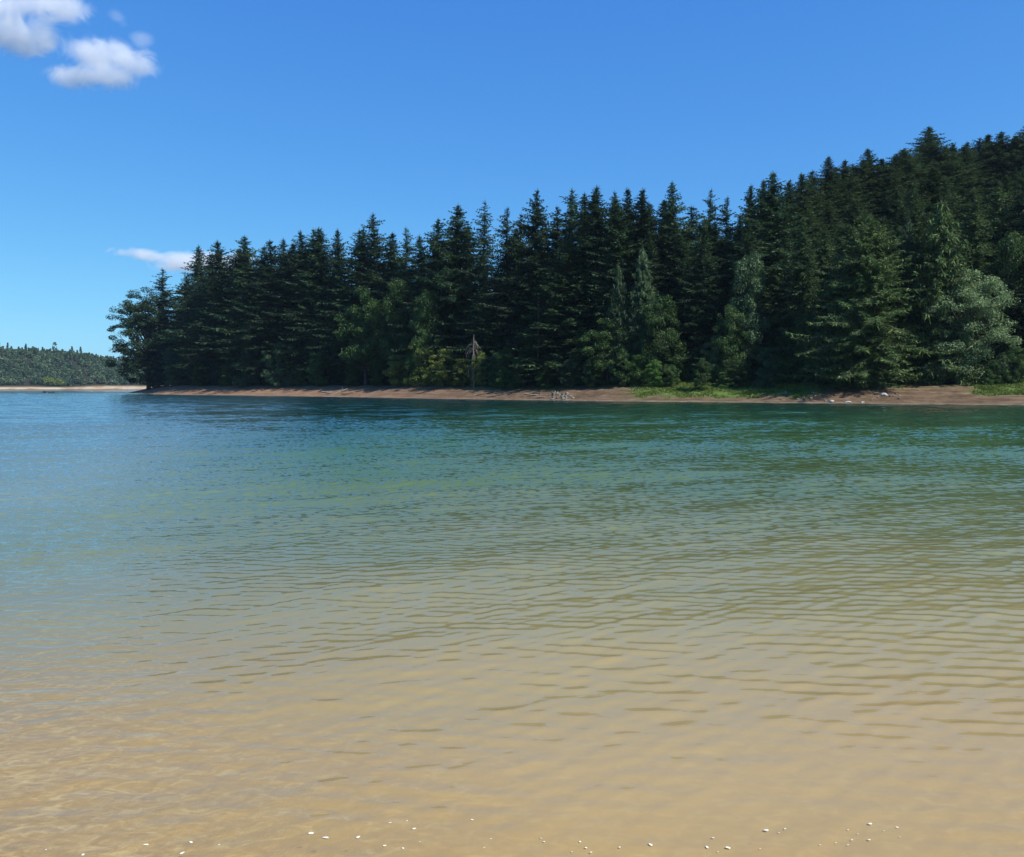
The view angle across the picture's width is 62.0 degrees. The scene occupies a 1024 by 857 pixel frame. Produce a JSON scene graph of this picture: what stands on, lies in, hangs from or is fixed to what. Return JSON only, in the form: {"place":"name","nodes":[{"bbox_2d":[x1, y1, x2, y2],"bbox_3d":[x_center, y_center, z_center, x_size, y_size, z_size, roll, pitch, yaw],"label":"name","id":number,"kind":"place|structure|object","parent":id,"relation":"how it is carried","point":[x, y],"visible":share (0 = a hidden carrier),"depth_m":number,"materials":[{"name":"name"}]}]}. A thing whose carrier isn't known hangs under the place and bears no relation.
{"place":"outdoors","nodes":[
{"label":"outdoors","id":0,"kind":"place"},
{"bbox_2d":[0,389,1023,856],"bbox_3d":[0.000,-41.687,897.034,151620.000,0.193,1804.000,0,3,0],"label":"lake water","id":1,"kind":"structure","parent":0,"point":[284,625],"depth_m":7.49,"materials":[{"name":"liquid"}]},
{"bbox_2d":[0,254,1023,856],"bbox_3d":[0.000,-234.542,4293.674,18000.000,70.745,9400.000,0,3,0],"label":"ground","id":2,"kind":"structure","parent":0,"point":[68,788],"depth_m":4.72,"materials":[{"name":"sand"}]},
{"bbox_2d":[0,346,170,385],"bbox_3d":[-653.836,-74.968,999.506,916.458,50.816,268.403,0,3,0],"label":"forest","id":3,"kind":"object","parent":2,"relation":"on","point":[42,361],"visible":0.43,"depth_m":932.54,"materials":[{"name":"green plant"}]},
{"bbox_2d":[104,286,173,389],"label":"oak tree","id":4,"kind":"object","parent":2,"relation":"on","point":[135,361],"visible":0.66,"depth_m":283.11,"materials":[{"name":"green plant"}]},
{"bbox_2d":[119,269,177,386],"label":"fir tree","id":5,"kind":"object","parent":2,"relation":"on","point":[163,296],"visible":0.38,"depth_m":285.98,"materials":[{"name":"green plant"}]},
{"bbox_2d":[141,275,194,385],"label":"fir tree","id":6,"kind":"object","parent":2,"relation":"on","point":[187,282],"visible":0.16,"depth_m":278.17,"materials":[{"name":"green plant"}]},
{"bbox_2d":[156,244,207,384],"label":"fir tree","id":7,"kind":"object","parent":2,"relation":"on","point":[197,264],"visible":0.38,"depth_m":261.84,"materials":[{"name":"green plant"}]},
{"bbox_2d":[157,253,218,377],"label":"fir tree","id":8,"kind":"object","parent":2,"relation":"on","point":[192,333],"visible":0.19,"depth_m":248.38,"materials":[{"name":"green plant"}]},
{"bbox_2d":[166,239,235,385],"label":"fir tree","id":9,"kind":"object","parent":2,"relation":"on","point":[218,265],"visible":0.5,"depth_m":237.22,"materials":[{"name":"green plant"}]},
{"bbox_2d":[195,248,255,383],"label":"fir tree","id":10,"kind":"object","parent":2,"relation":"on","point":[219,372],"visible":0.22,"depth_m":232.12,"materials":[{"name":"green plant"}]},
{"bbox_2d":[193,235,268,383],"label":"fir tree","id":11,"kind":"object","parent":2,"relation":"on","point":[244,262],"visible":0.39,"depth_m":228.21,"materials":[{"name":"green plant"}]},
{"bbox_2d":[207,245,282,383],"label":"fir tree","id":12,"kind":"object","parent":2,"relation":"on","point":[262,261],"visible":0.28,"depth_m":222.78,"materials":[{"name":"green plant"}]},
{"bbox_2d":[231,349,260,387],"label":"bush","id":13,"kind":"object","parent":2,"relation":"on","point":[243,381],"visible":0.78,"depth_m":218.50,"materials":[{"name":"green plant"}]},
{"bbox_2d":[221,239,285,374],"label":"fir tree","id":14,"kind":"object","parent":2,"relation":"on","point":[270,255],"visible":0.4,"depth_m":219.39,"materials":[{"name":"green plant"}]},
{"bbox_2d":[236,238,290,376],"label":"fir tree","id":15,"kind":"object","parent":2,"relation":"on","point":[283,251],"visible":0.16,"depth_m":219.27,"materials":[{"name":"green plant"}]},
{"bbox_2d":[237,243,313,384],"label":"fir tree","id":16,"kind":"object","parent":2,"relation":"on","point":[286,264],"visible":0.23,"depth_m":213.32,"materials":[{"name":"green plant"}]},
{"bbox_2d":[260,342,292,386],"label":"bush","id":17,"kind":"object","parent":2,"relation":"on","point":[276,381],"visible":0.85,"depth_m":208.24,"materials":[{"name":"green plant"}]},
{"bbox_2d":[246,229,316,385],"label":"fir tree","id":18,"kind":"object","parent":2,"relation":"on","point":[301,237],"visible":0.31,"depth_m":210.81,"materials":[{"name":"green plant"}]},
{"bbox_2d":[274,228,332,362],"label":"fir tree","id":19,"kind":"object","parent":2,"relation":"on","point":[301,306],"visible":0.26,"depth_m":207.71,"materials":[{"name":"green plant"}]},
{"bbox_2d":[263,227,345,385],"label":"fir tree","id":20,"kind":"object","parent":2,"relation":"on","point":[319,247],"visible":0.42,"depth_m":206.01,"materials":[{"name":"green plant"}]},
{"bbox_2d":[306,352,328,386],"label":"bush","id":21,"kind":"object","parent":2,"relation":"on","point":[317,379],"visible":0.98,"depth_m":198.75,"materials":[{"name":"green plant"}]},
{"bbox_2d":[301,228,354,383],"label":"fir tree","id":22,"kind":"object","parent":2,"relation":"on","point":[334,267],"visible":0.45,"depth_m":202.48,"materials":[{"name":"green plant"}]},
{"bbox_2d":[305,228,381,383],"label":"fir tree","id":23,"kind":"object","parent":2,"relation":"on","point":[361,248],"visible":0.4,"depth_m":196.28,"materials":[{"name":"green plant"}]},
{"bbox_2d":[318,228,376,384],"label":"fir tree","id":24,"kind":"object","parent":2,"relation":"on","point":[340,367],"visible":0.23,"depth_m":197.56,"materials":[{"name":"green plant"}]},
{"bbox_2d":[333,286,388,384],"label":"maple tree","id":25,"kind":"object","parent":2,"relation":"on","point":[364,316],"visible":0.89,"depth_m":185.75,"materials":[{"name":"green plant"}]},
{"bbox_2d":[325,214,402,356],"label":"fir tree","id":26,"kind":"object","parent":2,"relation":"on","point":[374,251],"visible":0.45,"depth_m":193.33,"materials":[{"name":"green plant"}]},
{"bbox_2d":[340,231,412,383],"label":"fir tree","id":27,"kind":"object","parent":2,"relation":"on","point":[389,266],"visible":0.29,"depth_m":188.54,"materials":[{"name":"green plant"}]},
{"bbox_2d":[373,278,417,375],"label":"maple tree","id":28,"kind":"object","parent":2,"relation":"on","point":[391,301],"visible":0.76,"depth_m":177.73,"materials":[{"name":"green plant"}]},
{"bbox_2d":[382,354,410,385],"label":"bush","id":29,"kind":"object","parent":2,"relation":"on","point":[395,379],"visible":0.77,"depth_m":172.82,"materials":[{"name":"green plant"}]},
{"bbox_2d":[384,228,422,370],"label":"fir tree","id":30,"kind":"object","parent":2,"relation":"on","point":[408,247],"visible":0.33,"depth_m":182.37,"materials":[{"name":"green plant"}]},
{"bbox_2d":[379,236,438,382],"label":"fir tree","id":31,"kind":"object","parent":2,"relation":"on","point":[419,257],"visible":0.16,"depth_m":182.30,"materials":[{"name":"green plant"}]},
{"bbox_2d":[402,342,442,386],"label":"bush","id":32,"kind":"object","parent":2,"relation":"on","point":[423,378],"visible":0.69,"depth_m":166.72,"materials":[{"name":"green plant"}]},
{"bbox_2d":[404,290,445,381],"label":"maple tree","id":33,"kind":"object","parent":2,"relation":"on","point":[423,330],"visible":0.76,"depth_m":167.98,"materials":[{"name":"green plant"}]},
{"bbox_2d":[395,219,462,382],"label":"fir tree","id":34,"kind":"object","parent":2,"relation":"on","point":[435,256],"visible":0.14,"depth_m":177.87,"materials":[{"name":"green plant"}]},
{"bbox_2d":[386,204,488,381],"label":"fir tree","id":35,"kind":"object","parent":2,"relation":"on","point":[454,251],"visible":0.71,"depth_m":170.39,"materials":[{"name":"green plant"}]},
{"bbox_2d":[428,348,455,386],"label":"bush","id":36,"kind":"object","parent":2,"relation":"on","point":[441,361],"visible":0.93,"depth_m":159.66,"materials":[{"name":"green plant"}]},
{"bbox_2d":[429,201,503,381],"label":"fir tree","id":37,"kind":"object","parent":2,"relation":"on","point":[487,269],"visible":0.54,"depth_m":167.31,"materials":[{"name":"green plant"}]},
{"bbox_2d":[431,273,525,382],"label":"fir tree","id":38,"kind":"object","parent":2,"relation":"on","point":[490,317],"visible":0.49,"depth_m":158.46,"materials":[{"name":"green plant"}]},
{"bbox_2d":[469,208,524,377],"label":"fir tree","id":39,"kind":"object","parent":2,"relation":"on","point":[506,259],"visible":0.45,"depth_m":158.89,"materials":[{"name":"green plant"}]},
{"bbox_2d":[488,346,525,388],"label":"bush","id":40,"kind":"object","parent":2,"relation":"on","point":[505,357],"visible":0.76,"depth_m":147.04,"materials":[{"name":"green plant"}]},
{"bbox_2d":[473,189,560,380],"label":"fir tree","id":41,"kind":"object","parent":2,"relation":"on","point":[534,241],"visible":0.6,"depth_m":153.30,"materials":[{"name":"green plant"}]},
{"bbox_2d":[509,250,561,374],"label":"fir tree","id":42,"kind":"object","parent":2,"relation":"on","point":[546,267],"visible":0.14,"depth_m":149.97,"materials":[{"name":"green plant"}]},
{"bbox_2d":[515,189,582,339],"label":"fir tree","id":43,"kind":"object","parent":2,"relation":"on","point":[572,205],"visible":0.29,"depth_m":153.60,"materials":[{"name":"green plant"}]},
{"bbox_2d":[508,239,604,383],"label":"fir tree","id":44,"kind":"object","parent":2,"relation":"on","point":[555,331],"visible":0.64,"depth_m":142.12,"materials":[{"name":"green plant"}]},
{"bbox_2d":[542,191,593,349],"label":"fir tree","id":45,"kind":"object","parent":2,"relation":"on","point":[583,210],"visible":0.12,"depth_m":147.95,"materials":[{"name":"green plant"}]},
{"bbox_2d":[536,185,612,362],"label":"fir tree","id":46,"kind":"object","parent":2,"relation":"on","point":[594,217],"visible":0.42,"depth_m":141.25,"materials":[{"name":"green plant"}]},
{"bbox_2d":[565,198,642,371],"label":"fir tree","id":47,"kind":"object","parent":2,"relation":"on","point":[617,243],"visible":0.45,"depth_m":138.21,"materials":[{"name":"green plant"}]},
{"bbox_2d":[579,317,634,384],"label":"broadleaf tree","id":48,"kind":"object","parent":2,"relation":"on","point":[601,338],"visible":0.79,"depth_m":132.61,"materials":[{"name":"green plant"}]},
{"bbox_2d":[603,265,635,385],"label":"cedar tree","id":49,"kind":"object","parent":2,"relation":"on","point":[619,302],"visible":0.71,"depth_m":132.94,"materials":[{"name":"green plant"}]},
{"bbox_2d":[608,349,632,386],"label":"bush","id":50,"kind":"object","parent":2,"relation":"on","point":[622,359],"visible":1,"depth_m":129.20,"materials":[{"name":"green plant"}]},
{"bbox_2d":[600,189,673,348],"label":"fir tree","id":51,"kind":"object","parent":2,"relation":"on","point":[642,230],"visible":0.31,"depth_m":138.85,"materials":[{"name":"green plant"}]},
{"bbox_2d":[621,245,660,383],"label":"cedar tree","id":52,"kind":"object","parent":2,"relation":"on","point":[643,294],"visible":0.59,"depth_m":131.69,"materials":[{"name":"green plant"}]},
{"bbox_2d":[611,231,684,366],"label":"fir tree","id":53,"kind":"object","parent":2,"relation":"on","point":[649,248],"visible":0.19,"depth_m":135.75,"materials":[{"name":"green plant"}]},
{"bbox_2d":[630,294,691,384],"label":"broadleaf tree","id":54,"kind":"object","parent":2,"relation":"on","point":[657,321],"visible":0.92,"depth_m":128.36,"materials":[{"name":"green plant"}]},
{"bbox_2d":[650,182,714,339],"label":"fir tree","id":55,"kind":"object","parent":2,"relation":"on","point":[673,211],"visible":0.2,"depth_m":139.92,"materials":[{"name":"green plant"}]},
{"bbox_2d":[654,233,712,372],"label":"fir tree","id":56,"kind":"object","parent":2,"relation":"on","point":[678,253],"visible":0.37,"depth_m":135.69,"materials":[{"name":"green plant"}]},
{"bbox_2d":[669,227,729,377],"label":"fir tree","id":57,"kind":"object","parent":2,"relation":"on","point":[702,293],"visible":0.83,"depth_m":129.85,"materials":[{"name":"green plant"}]},
{"bbox_2d":[690,187,725,273],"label":"fir tree","id":58,"kind":"object","parent":2,"relation":"on","point":[706,223],"visible":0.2,"depth_m":146.25,"materials":[{"name":"green plant"}]},
{"bbox_2d":[695,220,731,289],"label":"fir tree","id":59,"kind":"object","parent":2,"relation":"on","point":[715,233],"visible":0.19,"depth_m":142.89,"materials":[{"name":"green plant"}]},
{"bbox_2d":[708,198,736,268],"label":"fir tree","id":60,"kind":"object","parent":2,"relation":"on","point":[725,213],"visible":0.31,"depth_m":144.57,"materials":[{"name":"green plant"}]},
{"bbox_2d":[710,304,751,382],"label":"broadleaf tree","id":61,"kind":"object","parent":2,"relation":"on","point":[729,325],"visible":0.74,"depth_m":124.30,"materials":[{"name":"green plant"}]},
{"bbox_2d":[716,214,754,291],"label":"fir tree","id":62,"kind":"object","parent":2,"relation":"on","point":[736,233],"visible":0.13,"depth_m":139.53,"materials":[{"name":"green plant"}]},
{"bbox_2d":[723,360,751,387],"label":"bush","id":63,"kind":"object","parent":2,"relation":"on","point":[741,373],"visible":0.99,"depth_m":120.42,"materials":[{"name":"green plant"}]},
{"bbox_2d":[719,218,772,379],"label":"fir tree","id":64,"kind":"object","parent":2,"relation":"on","point":[748,245],"visible":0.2,"depth_m":128.28,"materials":[{"name":"green plant"}]},
{"bbox_2d":[722,251,770,380],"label":"broadleaf tree","id":65,"kind":"object","parent":2,"relation":"on","point":[753,290],"visible":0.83,"depth_m":124.65,"materials":[{"name":"green plant"}]},
{"bbox_2d":[679,171,818,368],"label":"fir tree","id":66,"kind":"object","parent":2,"relation":"on","point":[769,234],"visible":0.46,"depth_m":131.82,"materials":[{"name":"green plant"}]},
{"bbox_2d":[753,347,783,382],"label":"bush","id":67,"kind":"object","parent":2,"relation":"on","point":[769,359],"visible":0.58,"depth_m":122.27,"materials":[{"name":"green plant"}]},
{"bbox_2d":[750,262,792,367],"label":"fir tree","id":68,"kind":"object","parent":2,"relation":"on","point":[774,299],"visible":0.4,"depth_m":128.21,"materials":[{"name":"green plant"}]},
{"bbox_2d":[764,217,830,382],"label":"fir tree","id":69,"kind":"object","parent":2,"relation":"on","point":[800,303],"visible":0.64,"depth_m":121.28,"materials":[{"name":"green plant"}]},
{"bbox_2d":[790,311,819,372],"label":"broadleaf tree","id":70,"kind":"object","parent":2,"relation":"on","point":[794,357],"visible":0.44,"depth_m":120.09,"materials":[{"name":"green plant"}]},
{"bbox_2d":[782,200,836,280],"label":"fir tree","id":71,"kind":"object","parent":2,"relation":"on","point":[804,214],"visible":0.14,"depth_m":149.58,"materials":[{"name":"green plant"}]},
{"bbox_2d":[783,172,837,258],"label":"fir tree","id":72,"kind":"object","parent":2,"relation":"on","point":[803,193],"visible":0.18,"depth_m":157.47,"materials":[{"name":"green plant"}]},
{"bbox_2d":[790,226,841,340],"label":"fir tree","id":73,"kind":"object","parent":2,"relation":"on","point":[823,253],"visible":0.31,"depth_m":124.09,"materials":[{"name":"green plant"}]},
{"bbox_2d":[794,169,844,234],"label":"fir tree","id":74,"kind":"object","parent":2,"relation":"on","point":[814,180],"visible":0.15,"depth_m":160.61,"materials":[{"name":"green plant"}]},
{"bbox_2d":[629,376,1023,398],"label":"bank grass","id":75,"kind":"structure","parent":2,"relation":"on","point":[996,389],"depth_m":116.26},
{"bbox_2d":[814,157,851,243],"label":"fir tree","id":76,"kind":"object","parent":2,"relation":"on","point":[829,173],"visible":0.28,"depth_m":163.44,"materials":[{"name":"green plant"}]},
{"bbox_2d":[818,198,873,282],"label":"fir tree","id":77,"kind":"object","parent":2,"relation":"on","point":[856,218],"visible":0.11,"depth_m":139.66,"materials":[{"name":"green plant"}]},
{"bbox_2d":[801,225,895,385],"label":"fir tree","id":78,"kind":"object","parent":2,"relation":"on","point":[831,329],"visible":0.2,"depth_m":114.25,"materials":[{"name":"green plant"}]},
{"bbox_2d":[817,166,879,223],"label":"fir tree","id":79,"kind":"object","parent":2,"relation":"on","point":[843,204],"visible":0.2,"depth_m":164.86,"materials":[{"name":"green plant"}]},
{"bbox_2d":[834,159,889,235],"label":"fir tree","id":80,"kind":"object","parent":2,"relation":"on","point":[845,169],"visible":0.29,"depth_m":166.66,"materials":[{"name":"green plant"}]},
{"bbox_2d":[777,212,949,390],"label":"fir tree","id":81,"kind":"object","parent":2,"relation":"on","point":[873,267],"visible":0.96,"depth_m":109.30,"materials":[{"name":"green plant"}]},
{"bbox_2d":[839,159,890,226],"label":"fir tree","id":82,"kind":"object","parent":2,"relation":"on","point":[865,173],"visible":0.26,"depth_m":168.62,"materials":[{"name":"green plant"}]},
{"bbox_2d":[858,158,909,220],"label":"fir tree","id":83,"kind":"object","parent":2,"relation":"on","point":[890,179],"visible":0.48,"depth_m":168.54,"materials":[{"name":"green plant"}]},
{"bbox_2d":[869,188,909,232],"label":"fir tree","id":84,"kind":"object","parent":2,"relation":"on","point":[893,210],"visible":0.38,"depth_m":159.94,"materials":[{"name":"green plant"}]},
{"bbox_2d":[889,214,925,381],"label":"cedar tree","id":85,"kind":"object","parent":2,"relation":"on","point":[908,225],"visible":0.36,"depth_m":113.06,"materials":[{"name":"green plant"}]},
{"bbox_2d":[891,190,933,369],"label":"fir tree","id":86,"kind":"object","parent":2,"relation":"on","point":[917,224],"visible":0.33,"depth_m":113.13,"materials":[{"name":"green plant"}]},
{"bbox_2d":[891,182,935,240],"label":"fir tree","id":87,"kind":"object","parent":2,"relation":"on","point":[912,193],"visible":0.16,"depth_m":129.76,"materials":[{"name":"green plant"}]},
{"bbox_2d":[887,148,959,215],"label":"fir tree","id":88,"kind":"object","parent":2,"relation":"on","point":[913,163],"visible":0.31,"depth_m":175.14,"materials":[{"name":"green plant"}]},
{"bbox_2d":[899,127,975,212],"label":"fir tree","id":89,"kind":"object","parent":2,"relation":"on","point":[930,144],"visible":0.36,"depth_m":182.39,"materials":[{"name":"green plant"}]},
{"bbox_2d":[915,165,962,231],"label":"fir tree","id":90,"kind":"object","parent":2,"relation":"on","point":[934,195],"visible":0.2,"depth_m":131.85,"materials":[{"name":"green plant"}]},
{"bbox_2d":[889,199,990,385],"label":"cedar tree","id":91,"kind":"object","parent":2,"relation":"on","point":[942,236],"visible":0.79,"depth_m":109.18,"materials":[{"name":"green plant"}]},
{"bbox_2d":[927,147,979,216],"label":"fir tree","id":92,"kind":"object","parent":2,"relation":"on","point":[957,183],"visible":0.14,"depth_m":181.98,"materials":[{"name":"green plant"}]},
{"bbox_2d":[919,267,1023,381],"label":"broadleaf tree","id":93,"kind":"object","parent":2,"relation":"on","point":[977,305],"visible":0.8,"depth_m":106.87,"materials":[{"name":"green plant"}]},
{"bbox_2d":[950,145,1002,217],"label":"fir tree","id":94,"kind":"object","parent":2,"relation":"on","point":[964,150],"visible":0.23,"depth_m":184.35,"materials":[{"name":"green plant"}]},
{"bbox_2d":[949,187,1012,334],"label":"fir tree","id":95,"kind":"object","parent":2,"relation":"on","point":[973,196],"visible":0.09,"depth_m":123.20,"materials":[{"name":"green plant"}]},
{"bbox_2d":[953,198,1018,360],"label":"fir tree","id":96,"kind":"object","parent":2,"relation":"on","point":[974,234],"visible":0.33,"depth_m":114.47,"materials":[{"name":"green plant"}]},
{"bbox_2d":[968,138,1012,203],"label":"fir tree","id":97,"kind":"object","parent":2,"relation":"on","point":[977,146],"visible":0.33,"depth_m":187.11,"materials":[{"name":"green plant"}]},
{"bbox_2d":[972,130,1023,199],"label":"fir tree","id":98,"kind":"object","parent":2,"relation":"on","point":[1000,145],"visible":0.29,"depth_m":187.64,"materials":[{"name":"green plant"}]},
{"bbox_2d":[976,180,1023,297],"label":"fir tree","id":99,"kind":"object","parent":2,"relation":"on","point":[999,214],"visible":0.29,"depth_m":117.75,"materials":[{"name":"green plant"}]},
{"bbox_2d":[977,230,1023,351],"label":"broadleaf tree","id":100,"kind":"object","parent":2,"relation":"on","point":[1011,246],"visible":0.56,"depth_m":109.31,"materials":[{"name":"green plant"}]},
{"bbox_2d":[980,240,1023,355],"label":"fir tree","id":101,"kind":"object","parent":2,"relation":"on","point":[1017,326],"visible":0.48,"depth_m":108.71,"materials":[{"name":"green plant"}]},
{"bbox_2d":[982,126,1023,192],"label":"fir tree","id":102,"kind":"object","parent":2,"relation":"on","point":[1016,156],"visible":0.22,"depth_m":185.26,"materials":[{"name":"green plant"}]},
{"bbox_2d":[1002,345,1023,382],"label":"bush","id":103,"kind":"object","parent":2,"relation":"on","point":[1015,376],"visible":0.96,"depth_m":104.54,"materials":[{"name":"green plant"}]},
{"bbox_2d":[0,0,1023,360],"label":"sky","id":104,"kind":"structure","parent":0,"point":[135,135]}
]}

